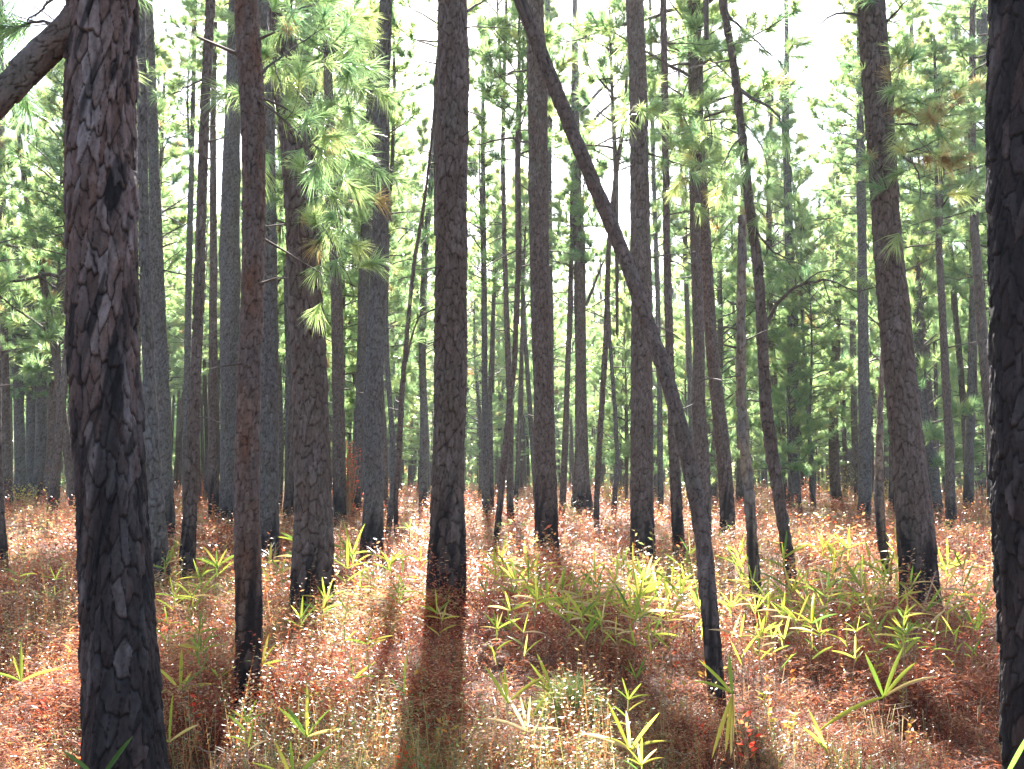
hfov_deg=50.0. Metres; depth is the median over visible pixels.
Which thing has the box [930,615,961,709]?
cane plant
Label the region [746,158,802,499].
pine tree
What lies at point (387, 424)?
pine tree
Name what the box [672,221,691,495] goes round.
pine tree
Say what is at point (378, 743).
leafy ground cover
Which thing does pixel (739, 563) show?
cane plant
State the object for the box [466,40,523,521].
pine tree
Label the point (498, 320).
pine tree
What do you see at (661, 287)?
pine tree
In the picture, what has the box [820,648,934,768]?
cane plant
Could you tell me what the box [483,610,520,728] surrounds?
cane plant
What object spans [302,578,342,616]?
cane plant
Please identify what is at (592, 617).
cane plant
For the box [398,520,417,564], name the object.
cane plant
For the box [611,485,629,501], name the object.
orange bush
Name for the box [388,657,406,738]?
cane plant
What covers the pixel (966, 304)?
pine tree
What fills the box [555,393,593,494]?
young pine
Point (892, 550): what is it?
cane plant
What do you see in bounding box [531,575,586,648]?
cane plant
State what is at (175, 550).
cane plant
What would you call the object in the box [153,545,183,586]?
cane plant
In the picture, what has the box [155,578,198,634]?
cane plant
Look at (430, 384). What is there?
pine tree
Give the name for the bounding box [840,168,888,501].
pine tree
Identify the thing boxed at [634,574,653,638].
cane plant
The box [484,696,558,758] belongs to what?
cane plant
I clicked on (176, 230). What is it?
pine tree
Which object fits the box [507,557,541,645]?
cane plant
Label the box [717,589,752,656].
cane plant
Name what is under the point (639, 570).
cane plant
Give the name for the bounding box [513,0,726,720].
pine tree
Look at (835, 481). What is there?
pine tree
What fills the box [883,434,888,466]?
young pine
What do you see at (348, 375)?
pine tree
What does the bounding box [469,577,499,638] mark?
cane plant
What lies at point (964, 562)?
cane plant
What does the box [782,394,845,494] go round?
young pine
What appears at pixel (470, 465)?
young pine
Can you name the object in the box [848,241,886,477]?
pine tree
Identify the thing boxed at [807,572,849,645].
cane plant
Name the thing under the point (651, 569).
cane plant
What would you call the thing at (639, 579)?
cane plant
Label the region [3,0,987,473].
sky
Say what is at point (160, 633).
cane plant
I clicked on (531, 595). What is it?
cane plant
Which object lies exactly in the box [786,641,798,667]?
leafy sprig
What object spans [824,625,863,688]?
cane plant
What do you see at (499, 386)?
pine tree
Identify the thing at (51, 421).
pine tree
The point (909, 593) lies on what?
cane plant
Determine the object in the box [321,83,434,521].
pine tree
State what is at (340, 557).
cane plant
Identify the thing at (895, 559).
cane plant
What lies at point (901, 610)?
cane plant
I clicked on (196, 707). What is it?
leafy sprig
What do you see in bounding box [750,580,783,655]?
cane plant
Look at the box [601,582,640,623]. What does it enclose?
cane plant
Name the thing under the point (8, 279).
pine tree
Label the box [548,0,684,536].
pine tree
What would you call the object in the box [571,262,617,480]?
pine tree
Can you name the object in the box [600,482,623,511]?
yellow bush
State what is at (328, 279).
pine tree
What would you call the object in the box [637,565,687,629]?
cane plant
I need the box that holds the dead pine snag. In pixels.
[714,215,779,626]
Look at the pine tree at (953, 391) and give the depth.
93.83 m
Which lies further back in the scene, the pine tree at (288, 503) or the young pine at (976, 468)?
the young pine at (976, 468)
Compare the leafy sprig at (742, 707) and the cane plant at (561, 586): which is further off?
the cane plant at (561, 586)
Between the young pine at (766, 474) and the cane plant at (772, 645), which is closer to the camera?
the cane plant at (772, 645)
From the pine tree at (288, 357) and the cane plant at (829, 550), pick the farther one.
the pine tree at (288, 357)
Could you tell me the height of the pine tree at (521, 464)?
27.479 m
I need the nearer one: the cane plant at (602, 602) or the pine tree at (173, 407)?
the cane plant at (602, 602)
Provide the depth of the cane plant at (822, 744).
5.40 m
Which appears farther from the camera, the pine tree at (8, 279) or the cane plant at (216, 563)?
the pine tree at (8, 279)
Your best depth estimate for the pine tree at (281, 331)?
46.77 m
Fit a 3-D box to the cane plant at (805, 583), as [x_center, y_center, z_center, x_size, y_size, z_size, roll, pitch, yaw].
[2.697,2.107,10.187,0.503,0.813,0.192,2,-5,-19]
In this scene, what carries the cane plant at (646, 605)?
on the ground at (656, 682)
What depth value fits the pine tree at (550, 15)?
42.10 m
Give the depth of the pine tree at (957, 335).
44.35 m
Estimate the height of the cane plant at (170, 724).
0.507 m
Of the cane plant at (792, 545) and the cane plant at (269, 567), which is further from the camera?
the cane plant at (792, 545)
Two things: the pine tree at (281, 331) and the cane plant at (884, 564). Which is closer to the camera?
the cane plant at (884, 564)
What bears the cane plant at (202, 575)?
on the ground at (656, 682)
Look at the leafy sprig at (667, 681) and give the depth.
7.10 m
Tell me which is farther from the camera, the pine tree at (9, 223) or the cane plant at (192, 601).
the pine tree at (9, 223)
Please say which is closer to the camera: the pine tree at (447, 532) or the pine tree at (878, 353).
the pine tree at (447, 532)
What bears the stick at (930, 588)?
on the ground at (656, 682)
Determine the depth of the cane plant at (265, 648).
7.12 m
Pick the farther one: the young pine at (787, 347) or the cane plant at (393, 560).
the young pine at (787, 347)
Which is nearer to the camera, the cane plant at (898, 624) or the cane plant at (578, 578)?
the cane plant at (898, 624)
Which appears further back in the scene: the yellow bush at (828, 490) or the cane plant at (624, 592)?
the yellow bush at (828, 490)
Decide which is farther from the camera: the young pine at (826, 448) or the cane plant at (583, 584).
the young pine at (826, 448)
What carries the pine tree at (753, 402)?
on the ground at (656, 682)
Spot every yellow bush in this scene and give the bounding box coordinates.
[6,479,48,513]
[585,512,628,534]
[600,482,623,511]
[806,465,856,497]
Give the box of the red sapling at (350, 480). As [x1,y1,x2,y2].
[346,441,360,523]
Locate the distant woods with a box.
[12,242,986,495]
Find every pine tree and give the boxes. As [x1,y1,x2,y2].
[0,0,56,512]
[0,0,175,768]
[0,58,67,521]
[0,66,141,515]
[0,125,14,268]
[0,233,43,582]
[0,263,15,297]
[4,59,30,294]
[7,184,56,509]
[8,72,65,512]
[8,169,54,505]
[9,175,57,502]
[10,308,25,466]
[11,284,36,487]
[20,164,57,331]
[23,210,48,420]
[23,229,68,507]
[58,98,175,252]
[137,0,172,596]
[137,30,218,464]
[137,157,182,373]
[138,45,183,239]
[138,207,194,360]
[141,216,192,370]
[141,299,182,442]
[145,0,239,551]
[146,0,236,601]
[146,135,195,474]
[155,0,227,524]
[155,3,224,505]
[163,196,217,442]
[163,210,183,470]
[166,238,219,404]
[167,261,219,508]
[169,211,219,494]
[169,327,207,494]
[169,355,207,433]
[169,366,202,493]
[171,258,194,473]
[171,308,179,454]
[171,309,207,387]
[180,0,284,532]
[191,224,241,502]
[196,0,411,635]
[196,0,426,721]
[202,213,220,469]
[206,194,241,315]
[217,160,242,310]
[217,290,284,349]
[223,0,283,570]
[240,180,285,512]
[240,234,330,504]
[274,104,316,488]
[275,0,349,478]
[275,0,362,525]
[277,286,285,369]
[278,315,285,444]
[279,161,350,384]
[294,0,404,530]
[313,0,419,524]
[314,131,352,300]
[318,24,403,510]
[320,93,392,503]
[321,28,423,476]
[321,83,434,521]
[322,144,396,463]
[326,0,435,537]
[327,268,351,420]
[331,256,354,455]
[351,0,397,565]
[352,326,401,439]
[372,0,516,549]
[384,205,412,477]
[386,243,405,460]
[386,281,429,436]
[388,198,473,505]
[388,208,429,449]
[389,112,434,515]
[394,194,434,496]
[394,214,418,494]
[402,0,507,624]
[403,286,430,490]
[409,284,433,417]
[417,290,433,440]
[464,262,489,481]
[464,284,525,502]
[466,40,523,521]
[466,241,494,482]
[467,0,584,552]
[467,165,530,514]
[467,214,533,495]
[467,315,505,478]
[469,0,551,531]
[469,169,553,507]
[479,269,516,471]
[485,0,576,569]
[488,239,516,459]
[491,243,519,483]
[495,167,532,492]
[497,166,564,510]
[499,208,533,494]
[511,0,592,415]
[511,223,574,469]
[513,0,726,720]
[517,276,558,426]
[517,290,574,408]
[524,177,626,516]
[529,0,628,518]
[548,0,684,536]
[548,0,818,537]
[553,242,603,487]
[570,258,656,506]
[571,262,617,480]
[574,287,607,489]
[581,0,753,575]
[586,312,630,516]
[593,246,627,492]
[615,232,630,478]
[617,0,763,551]
[622,0,688,515]
[624,304,667,410]
[628,314,682,500]
[646,0,735,569]
[649,3,738,510]
[650,195,682,492]
[654,257,683,484]
[654,267,678,399]
[656,1,742,384]
[660,112,750,454]
[672,120,767,511]
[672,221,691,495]
[675,0,875,600]
[675,279,732,426]
[691,127,750,395]
[704,69,779,508]
[723,202,763,491]
[724,0,869,515]
[726,70,822,504]
[726,270,758,454]
[730,277,757,481]
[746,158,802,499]
[746,185,816,488]
[749,243,855,508]
[772,201,849,515]
[776,192,826,496]
[797,0,965,520]
[798,144,885,500]
[799,172,869,512]
[803,0,984,617]
[806,200,851,480]
[807,0,929,524]
[807,286,828,490]
[808,164,886,449]
[810,288,841,487]
[827,249,856,493]
[830,43,949,512]
[831,185,876,500]
[835,190,942,501]
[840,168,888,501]
[843,140,887,498]
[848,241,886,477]
[853,0,968,484]
[854,18,906,592]
[869,136,913,400]
[883,204,981,522]
[896,23,986,533]
[899,0,991,481]
[902,0,987,517]
[904,15,984,463]
[905,190,968,358]
[911,230,968,456]
[911,261,953,413]
[922,0,988,295]
[930,244,967,497]
[932,0,988,380]
[939,138,988,496]
[944,128,989,393]
[947,286,966,492]
[948,226,990,513]
[951,103,988,301]
[955,243,987,492]
[958,300,987,495]
[964,187,989,471]
[975,183,989,437]
[984,0,1023,768]
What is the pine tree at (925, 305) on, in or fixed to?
on the ground at (656, 682)
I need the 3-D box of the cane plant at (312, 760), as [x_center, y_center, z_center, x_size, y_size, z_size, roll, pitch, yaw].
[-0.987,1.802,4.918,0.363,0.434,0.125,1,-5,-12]
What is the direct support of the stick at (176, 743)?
on the ground at (656, 682)
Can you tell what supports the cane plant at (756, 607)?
on the ground at (656, 682)
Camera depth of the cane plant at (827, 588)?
9.09 m
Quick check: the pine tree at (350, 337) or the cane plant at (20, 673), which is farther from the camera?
the pine tree at (350, 337)
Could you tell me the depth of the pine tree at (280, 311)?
69.29 m
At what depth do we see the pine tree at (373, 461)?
19.73 m
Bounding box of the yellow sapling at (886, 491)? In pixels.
[884,478,888,506]
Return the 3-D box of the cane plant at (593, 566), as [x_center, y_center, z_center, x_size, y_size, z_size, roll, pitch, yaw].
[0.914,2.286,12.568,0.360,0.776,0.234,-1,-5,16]
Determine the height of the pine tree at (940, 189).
14.501 m
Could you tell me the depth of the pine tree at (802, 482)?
75.72 m
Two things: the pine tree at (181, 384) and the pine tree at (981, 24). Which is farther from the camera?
the pine tree at (181, 384)
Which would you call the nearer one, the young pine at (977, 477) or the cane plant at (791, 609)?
the cane plant at (791, 609)
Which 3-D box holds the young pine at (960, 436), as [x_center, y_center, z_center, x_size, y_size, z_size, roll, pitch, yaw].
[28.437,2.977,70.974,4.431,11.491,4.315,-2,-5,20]
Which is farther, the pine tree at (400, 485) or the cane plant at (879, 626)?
the pine tree at (400, 485)
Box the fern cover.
[0,480,1001,768]
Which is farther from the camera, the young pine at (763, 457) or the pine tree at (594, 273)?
the pine tree at (594, 273)
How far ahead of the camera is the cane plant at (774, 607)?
9.49 m
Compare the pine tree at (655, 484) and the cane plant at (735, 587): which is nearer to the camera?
the cane plant at (735, 587)
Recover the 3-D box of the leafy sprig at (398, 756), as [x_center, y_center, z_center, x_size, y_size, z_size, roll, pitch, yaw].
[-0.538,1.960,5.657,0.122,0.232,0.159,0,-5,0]
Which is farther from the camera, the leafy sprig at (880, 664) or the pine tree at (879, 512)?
the pine tree at (879, 512)
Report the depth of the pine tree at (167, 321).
57.84 m
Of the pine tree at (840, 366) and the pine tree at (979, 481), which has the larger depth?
the pine tree at (979, 481)
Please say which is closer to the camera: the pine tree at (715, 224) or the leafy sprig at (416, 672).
the leafy sprig at (416, 672)
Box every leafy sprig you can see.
[31,692,57,743]
[48,680,69,709]
[63,645,72,671]
[160,614,173,658]
[190,694,204,735]
[299,683,313,746]
[397,740,417,768]
[405,669,421,714]
[431,717,445,750]
[442,715,469,764]
[583,689,597,727]
[666,678,674,710]
[671,680,702,741]
[672,640,680,681]
[694,714,709,754]
[697,660,728,677]
[727,705,762,768]
[756,690,775,742]
[762,670,773,717]
[782,710,797,747]
[785,654,795,700]
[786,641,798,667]
[869,657,883,696]
[898,679,907,734]
[901,715,918,752]
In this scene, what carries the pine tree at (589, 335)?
on the ground at (656, 682)
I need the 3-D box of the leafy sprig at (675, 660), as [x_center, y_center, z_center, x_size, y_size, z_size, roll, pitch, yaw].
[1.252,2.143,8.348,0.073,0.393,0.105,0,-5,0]
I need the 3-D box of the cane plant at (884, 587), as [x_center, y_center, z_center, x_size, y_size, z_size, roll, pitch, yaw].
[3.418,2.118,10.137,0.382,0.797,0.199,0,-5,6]
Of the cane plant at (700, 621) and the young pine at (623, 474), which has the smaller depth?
the cane plant at (700, 621)
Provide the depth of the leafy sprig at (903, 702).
6.77 m
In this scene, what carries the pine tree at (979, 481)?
on the ground at (656, 682)
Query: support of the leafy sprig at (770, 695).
on the ground at (656, 682)
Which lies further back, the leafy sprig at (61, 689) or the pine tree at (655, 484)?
the pine tree at (655, 484)
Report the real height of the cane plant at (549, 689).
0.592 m
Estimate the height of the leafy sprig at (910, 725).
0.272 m
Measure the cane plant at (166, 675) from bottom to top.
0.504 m
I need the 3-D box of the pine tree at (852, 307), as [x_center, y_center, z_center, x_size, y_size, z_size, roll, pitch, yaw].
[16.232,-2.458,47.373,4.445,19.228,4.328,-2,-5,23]
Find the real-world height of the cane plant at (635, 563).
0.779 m
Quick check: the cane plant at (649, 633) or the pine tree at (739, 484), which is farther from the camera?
the pine tree at (739, 484)
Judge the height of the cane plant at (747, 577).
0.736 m
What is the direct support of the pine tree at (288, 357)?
on the ground at (656, 682)
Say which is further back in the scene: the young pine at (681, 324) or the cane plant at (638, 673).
the young pine at (681, 324)
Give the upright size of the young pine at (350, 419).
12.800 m
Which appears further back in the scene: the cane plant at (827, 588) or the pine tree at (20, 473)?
the pine tree at (20, 473)
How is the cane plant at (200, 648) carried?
on the ground at (656, 682)
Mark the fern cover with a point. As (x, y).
(64, 702)
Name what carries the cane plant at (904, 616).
on the ground at (656, 682)
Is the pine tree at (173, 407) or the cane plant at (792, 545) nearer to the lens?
the cane plant at (792, 545)
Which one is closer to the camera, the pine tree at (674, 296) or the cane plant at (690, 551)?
the cane plant at (690, 551)
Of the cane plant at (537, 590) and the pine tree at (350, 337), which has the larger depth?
the pine tree at (350, 337)
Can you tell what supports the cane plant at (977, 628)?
on the ground at (656, 682)
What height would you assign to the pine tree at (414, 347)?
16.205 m
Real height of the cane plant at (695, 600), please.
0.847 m
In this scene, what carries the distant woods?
on the ground at (656, 682)
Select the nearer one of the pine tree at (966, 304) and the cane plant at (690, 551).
the cane plant at (690, 551)
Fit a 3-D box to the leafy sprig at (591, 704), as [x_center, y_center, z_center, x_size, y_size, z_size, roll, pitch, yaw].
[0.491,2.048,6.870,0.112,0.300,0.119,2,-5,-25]
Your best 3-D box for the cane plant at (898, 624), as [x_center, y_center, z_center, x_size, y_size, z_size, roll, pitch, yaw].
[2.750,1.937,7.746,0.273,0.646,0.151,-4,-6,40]
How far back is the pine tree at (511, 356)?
92.31 m
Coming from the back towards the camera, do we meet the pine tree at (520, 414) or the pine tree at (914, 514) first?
the pine tree at (520, 414)
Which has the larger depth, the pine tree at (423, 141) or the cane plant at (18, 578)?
the pine tree at (423, 141)
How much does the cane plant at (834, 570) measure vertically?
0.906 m
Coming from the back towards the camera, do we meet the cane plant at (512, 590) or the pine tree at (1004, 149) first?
the cane plant at (512, 590)
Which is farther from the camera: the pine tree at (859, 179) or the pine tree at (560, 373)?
the pine tree at (560, 373)
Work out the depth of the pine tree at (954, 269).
39.69 m
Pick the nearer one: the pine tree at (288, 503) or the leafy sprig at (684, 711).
the leafy sprig at (684, 711)
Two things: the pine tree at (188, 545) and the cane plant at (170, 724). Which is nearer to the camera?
the cane plant at (170, 724)
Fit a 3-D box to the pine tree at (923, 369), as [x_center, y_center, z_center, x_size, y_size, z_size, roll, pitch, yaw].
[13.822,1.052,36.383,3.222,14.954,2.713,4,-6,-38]
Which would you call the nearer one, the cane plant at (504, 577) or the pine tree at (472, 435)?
the cane plant at (504, 577)
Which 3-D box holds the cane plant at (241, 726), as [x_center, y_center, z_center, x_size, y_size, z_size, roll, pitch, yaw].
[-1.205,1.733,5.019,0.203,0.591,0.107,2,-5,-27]
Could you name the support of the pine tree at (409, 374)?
on the ground at (656, 682)
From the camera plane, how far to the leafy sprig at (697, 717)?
6.29 m
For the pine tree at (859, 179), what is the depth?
34.71 m
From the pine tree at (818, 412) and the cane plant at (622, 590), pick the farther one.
the pine tree at (818, 412)
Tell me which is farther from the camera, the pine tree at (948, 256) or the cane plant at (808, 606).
the pine tree at (948, 256)
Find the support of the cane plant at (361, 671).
on the ground at (656, 682)
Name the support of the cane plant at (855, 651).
on the ground at (656, 682)
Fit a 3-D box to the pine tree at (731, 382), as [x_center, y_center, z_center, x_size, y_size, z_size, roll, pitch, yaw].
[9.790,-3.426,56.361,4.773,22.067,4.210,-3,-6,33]
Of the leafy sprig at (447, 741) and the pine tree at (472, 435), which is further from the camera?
the pine tree at (472, 435)
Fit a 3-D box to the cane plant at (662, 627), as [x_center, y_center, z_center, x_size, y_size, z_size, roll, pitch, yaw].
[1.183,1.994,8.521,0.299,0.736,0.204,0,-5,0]
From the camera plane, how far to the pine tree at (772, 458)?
13.93 m
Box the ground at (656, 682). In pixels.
[0,476,1000,768]
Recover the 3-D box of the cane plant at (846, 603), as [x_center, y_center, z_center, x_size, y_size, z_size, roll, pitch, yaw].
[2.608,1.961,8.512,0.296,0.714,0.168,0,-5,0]
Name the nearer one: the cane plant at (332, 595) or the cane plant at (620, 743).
the cane plant at (620, 743)
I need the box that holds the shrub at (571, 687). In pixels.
[524,662,619,725]
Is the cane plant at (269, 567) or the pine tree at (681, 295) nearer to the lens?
the cane plant at (269, 567)
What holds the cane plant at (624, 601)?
on the ground at (656, 682)
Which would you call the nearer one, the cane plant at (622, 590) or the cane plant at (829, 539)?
the cane plant at (622, 590)
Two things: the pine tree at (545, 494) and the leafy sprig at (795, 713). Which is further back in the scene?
the pine tree at (545, 494)
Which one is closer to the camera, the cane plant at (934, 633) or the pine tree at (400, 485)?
the cane plant at (934, 633)
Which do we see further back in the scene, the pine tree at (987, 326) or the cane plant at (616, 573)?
the pine tree at (987, 326)
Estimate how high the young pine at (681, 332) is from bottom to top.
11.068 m
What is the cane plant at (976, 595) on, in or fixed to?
on the ground at (656, 682)
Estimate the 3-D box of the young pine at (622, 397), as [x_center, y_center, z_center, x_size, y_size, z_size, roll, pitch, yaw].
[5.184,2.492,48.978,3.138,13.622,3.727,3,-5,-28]
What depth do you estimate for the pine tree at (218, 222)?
72.83 m
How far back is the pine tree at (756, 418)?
65.79 m
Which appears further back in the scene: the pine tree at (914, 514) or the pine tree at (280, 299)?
the pine tree at (280, 299)
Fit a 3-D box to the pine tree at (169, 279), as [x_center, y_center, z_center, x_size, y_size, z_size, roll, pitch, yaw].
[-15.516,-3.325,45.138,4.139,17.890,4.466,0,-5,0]
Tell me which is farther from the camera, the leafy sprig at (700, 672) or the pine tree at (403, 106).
the pine tree at (403, 106)
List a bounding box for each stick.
[175,742,214,752]
[923,571,936,606]
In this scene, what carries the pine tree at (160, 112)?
on the ground at (656, 682)
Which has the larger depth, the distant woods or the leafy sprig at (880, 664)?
the distant woods
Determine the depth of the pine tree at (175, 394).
107.53 m
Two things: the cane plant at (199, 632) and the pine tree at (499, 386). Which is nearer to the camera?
the cane plant at (199, 632)
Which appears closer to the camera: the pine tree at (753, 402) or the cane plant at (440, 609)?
the cane plant at (440, 609)
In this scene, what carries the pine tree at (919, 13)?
on the ground at (656, 682)
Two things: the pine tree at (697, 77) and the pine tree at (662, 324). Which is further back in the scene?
the pine tree at (662, 324)
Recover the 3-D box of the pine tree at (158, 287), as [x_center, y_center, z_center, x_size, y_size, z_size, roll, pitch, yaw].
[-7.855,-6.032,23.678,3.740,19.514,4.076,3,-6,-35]
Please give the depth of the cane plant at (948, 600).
8.16 m
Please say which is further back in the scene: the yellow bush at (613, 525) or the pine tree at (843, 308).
the pine tree at (843, 308)
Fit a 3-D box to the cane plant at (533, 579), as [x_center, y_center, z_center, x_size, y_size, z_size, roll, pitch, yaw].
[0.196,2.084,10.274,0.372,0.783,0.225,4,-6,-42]
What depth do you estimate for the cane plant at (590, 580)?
10.13 m
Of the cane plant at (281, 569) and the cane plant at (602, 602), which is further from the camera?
the cane plant at (281, 569)
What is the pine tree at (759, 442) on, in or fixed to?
on the ground at (656, 682)
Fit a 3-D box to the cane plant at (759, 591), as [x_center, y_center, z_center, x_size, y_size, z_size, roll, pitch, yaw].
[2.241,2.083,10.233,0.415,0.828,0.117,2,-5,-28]
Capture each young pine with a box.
[283,409,284,484]
[328,349,353,477]
[387,388,465,499]
[394,350,433,495]
[429,386,478,479]
[473,415,529,480]
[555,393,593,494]
[569,323,656,485]
[573,346,624,485]
[587,290,668,510]
[595,361,653,495]
[653,316,739,487]
[662,307,710,496]
[728,389,763,470]
[736,406,767,494]
[739,330,834,514]
[760,370,805,480]
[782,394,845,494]
[806,380,848,494]
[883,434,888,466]
[885,345,958,473]
[930,351,984,473]
[932,375,985,490]
[933,283,984,460]
[943,397,985,501]
[955,423,985,497]
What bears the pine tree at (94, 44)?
on the ground at (656, 682)
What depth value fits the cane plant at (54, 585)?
11.48 m
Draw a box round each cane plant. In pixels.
[0,641,57,714]
[2,567,35,596]
[42,567,64,613]
[63,736,132,768]
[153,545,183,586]
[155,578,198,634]
[156,606,187,687]
[161,648,214,714]
[166,694,198,768]
[169,537,179,568]
[173,581,215,635]
[173,608,218,702]
[177,559,216,615]
[181,629,225,703]
[196,547,233,590]
[211,663,231,702]
[225,701,267,768]
[253,741,330,768]
[261,635,285,675]
[262,542,280,598]
[262,556,290,617]
[277,532,292,556]
[278,686,350,761]
[283,596,317,647]
[299,592,343,656]
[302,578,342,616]
[334,523,370,585]
[334,539,370,596]
[334,541,345,594]
[336,596,358,664]
[343,627,393,692]
[344,572,381,599]
[348,653,376,723]
[359,565,384,598]
[374,550,411,579]
[388,555,421,585]
[388,581,417,639]
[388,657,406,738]
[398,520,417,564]
[407,545,426,575]
[419,589,451,637]
[426,604,459,654]
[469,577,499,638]
[475,548,509,611]
[480,540,515,595]
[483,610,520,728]
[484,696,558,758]
[485,667,545,735]
[488,592,530,666]
[490,552,525,620]
[491,561,516,619]
[494,578,530,662]
[495,561,541,623]
[500,541,554,595]
[500,568,529,624]
[505,611,543,738]
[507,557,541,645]
[510,572,558,663]
[512,554,563,584]
[516,692,547,767]
[520,582,550,636]
[521,568,564,652]
[522,567,554,647]
[526,654,560,740]
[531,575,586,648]
[545,568,582,651]
[547,594,585,675]
[550,583,585,655]
[554,571,597,668]
[555,570,593,623]
[558,590,601,687]
[562,593,610,662]
[572,558,616,638]
[575,552,606,589]
[575,577,623,671]
[579,574,621,636]
[580,701,663,767]
[584,602,620,694]
[590,582,628,651]
[594,552,632,610]
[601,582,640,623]
[604,583,652,678]
[604,616,631,711]
[605,572,643,621]
[610,548,636,608]
[611,572,662,652]
[612,544,653,578]
[612,563,662,635]
[613,678,647,768]
[617,600,652,695]
[620,588,670,682]
[622,656,646,717]
[623,737,663,768]
[625,555,667,633]
[632,558,665,605]
[633,605,661,686]
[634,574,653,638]
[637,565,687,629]
[637,613,674,697]
[641,578,693,682]
[644,607,682,711]
[646,561,692,631]
[647,595,683,675]
[655,575,697,671]
[665,548,697,595]
[669,530,695,581]
[673,564,695,611]
[675,584,726,665]
[682,587,719,689]
[694,652,735,768]
[708,616,766,714]
[716,547,760,611]
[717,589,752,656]
[722,572,749,606]
[725,533,747,588]
[732,564,762,587]
[733,566,769,629]
[736,591,784,668]
[741,579,790,660]
[743,613,782,715]
[746,620,778,713]
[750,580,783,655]
[756,620,788,708]
[760,531,808,606]
[760,566,816,654]
[761,590,794,654]
[764,593,801,665]
[767,531,805,547]
[771,595,819,688]
[772,613,795,722]
[780,567,830,643]
[784,591,824,666]
[789,583,828,680]
[790,593,835,702]
[798,568,848,650]
[801,532,846,567]
[801,615,836,686]
[803,709,829,768]
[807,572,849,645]
[809,550,846,610]
[817,578,861,632]
[819,537,852,607]
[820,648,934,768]
[823,525,864,568]
[823,544,846,562]
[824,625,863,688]
[833,590,867,676]
[834,616,869,726]
[836,553,882,603]
[844,578,890,640]
[846,561,868,596]
[846,572,887,659]
[854,538,892,608]
[858,585,893,653]
[859,612,894,657]
[861,571,896,639]
[863,551,908,577]
[867,553,898,598]
[874,620,928,694]
[881,613,920,671]
[883,584,934,661]
[884,527,898,557]
[884,619,924,721]
[885,571,922,671]
[886,550,897,566]
[892,604,925,675]
[893,566,930,616]
[893,586,949,658]
[918,617,947,674]
[928,580,965,662]
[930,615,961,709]
[938,539,969,607]
[942,551,988,620]
[943,590,991,654]
[954,576,995,640]
[960,606,989,716]
[962,602,992,692]
[1008,740,1023,768]
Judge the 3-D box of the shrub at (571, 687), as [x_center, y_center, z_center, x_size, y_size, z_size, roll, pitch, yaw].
[0.393,2.074,7.143,0.749,0.564,0.734,0,-5,0]
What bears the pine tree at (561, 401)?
on the ground at (656, 682)
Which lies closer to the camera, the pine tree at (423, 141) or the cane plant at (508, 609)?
the cane plant at (508, 609)
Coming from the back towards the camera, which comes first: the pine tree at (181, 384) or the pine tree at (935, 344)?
the pine tree at (181, 384)
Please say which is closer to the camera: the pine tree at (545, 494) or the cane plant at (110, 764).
the cane plant at (110, 764)
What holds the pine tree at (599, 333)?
on the ground at (656, 682)
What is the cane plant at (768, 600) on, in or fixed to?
on the ground at (656, 682)
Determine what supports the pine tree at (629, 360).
on the ground at (656, 682)
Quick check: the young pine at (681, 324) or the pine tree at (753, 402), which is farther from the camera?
the pine tree at (753, 402)
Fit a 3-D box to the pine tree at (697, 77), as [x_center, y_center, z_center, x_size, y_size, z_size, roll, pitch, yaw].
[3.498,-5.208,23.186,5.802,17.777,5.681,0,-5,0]
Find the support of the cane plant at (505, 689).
on the ground at (656, 682)
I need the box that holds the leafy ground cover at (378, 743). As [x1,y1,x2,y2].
[0,475,1001,768]
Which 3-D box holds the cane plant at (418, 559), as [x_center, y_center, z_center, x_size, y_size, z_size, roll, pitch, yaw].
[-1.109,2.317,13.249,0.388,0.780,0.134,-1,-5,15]
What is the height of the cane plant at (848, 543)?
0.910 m
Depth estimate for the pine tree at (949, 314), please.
64.53 m
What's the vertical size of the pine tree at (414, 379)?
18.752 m
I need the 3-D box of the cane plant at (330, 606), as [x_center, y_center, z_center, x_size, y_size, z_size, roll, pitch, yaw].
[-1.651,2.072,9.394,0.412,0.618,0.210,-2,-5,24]
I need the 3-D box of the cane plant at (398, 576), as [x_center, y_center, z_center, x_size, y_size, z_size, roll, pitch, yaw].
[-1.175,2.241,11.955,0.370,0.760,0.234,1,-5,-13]
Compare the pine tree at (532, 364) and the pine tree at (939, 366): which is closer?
the pine tree at (939, 366)
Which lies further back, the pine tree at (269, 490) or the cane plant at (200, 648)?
the pine tree at (269, 490)
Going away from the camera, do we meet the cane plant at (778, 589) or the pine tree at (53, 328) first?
the cane plant at (778, 589)
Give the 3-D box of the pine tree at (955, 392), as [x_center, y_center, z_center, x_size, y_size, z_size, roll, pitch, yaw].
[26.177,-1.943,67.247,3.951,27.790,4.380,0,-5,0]
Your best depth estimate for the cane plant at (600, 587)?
10.03 m
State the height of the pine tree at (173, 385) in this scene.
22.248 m
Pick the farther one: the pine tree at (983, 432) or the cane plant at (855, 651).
the pine tree at (983, 432)
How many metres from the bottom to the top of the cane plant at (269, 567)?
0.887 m
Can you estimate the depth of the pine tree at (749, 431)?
103.23 m
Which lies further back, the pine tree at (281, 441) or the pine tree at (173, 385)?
the pine tree at (173, 385)
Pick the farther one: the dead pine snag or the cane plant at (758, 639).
the dead pine snag
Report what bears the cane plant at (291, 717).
on the ground at (656, 682)
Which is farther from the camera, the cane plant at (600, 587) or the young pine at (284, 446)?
the young pine at (284, 446)
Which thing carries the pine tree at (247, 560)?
on the ground at (656, 682)
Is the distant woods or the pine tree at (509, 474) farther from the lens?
the distant woods

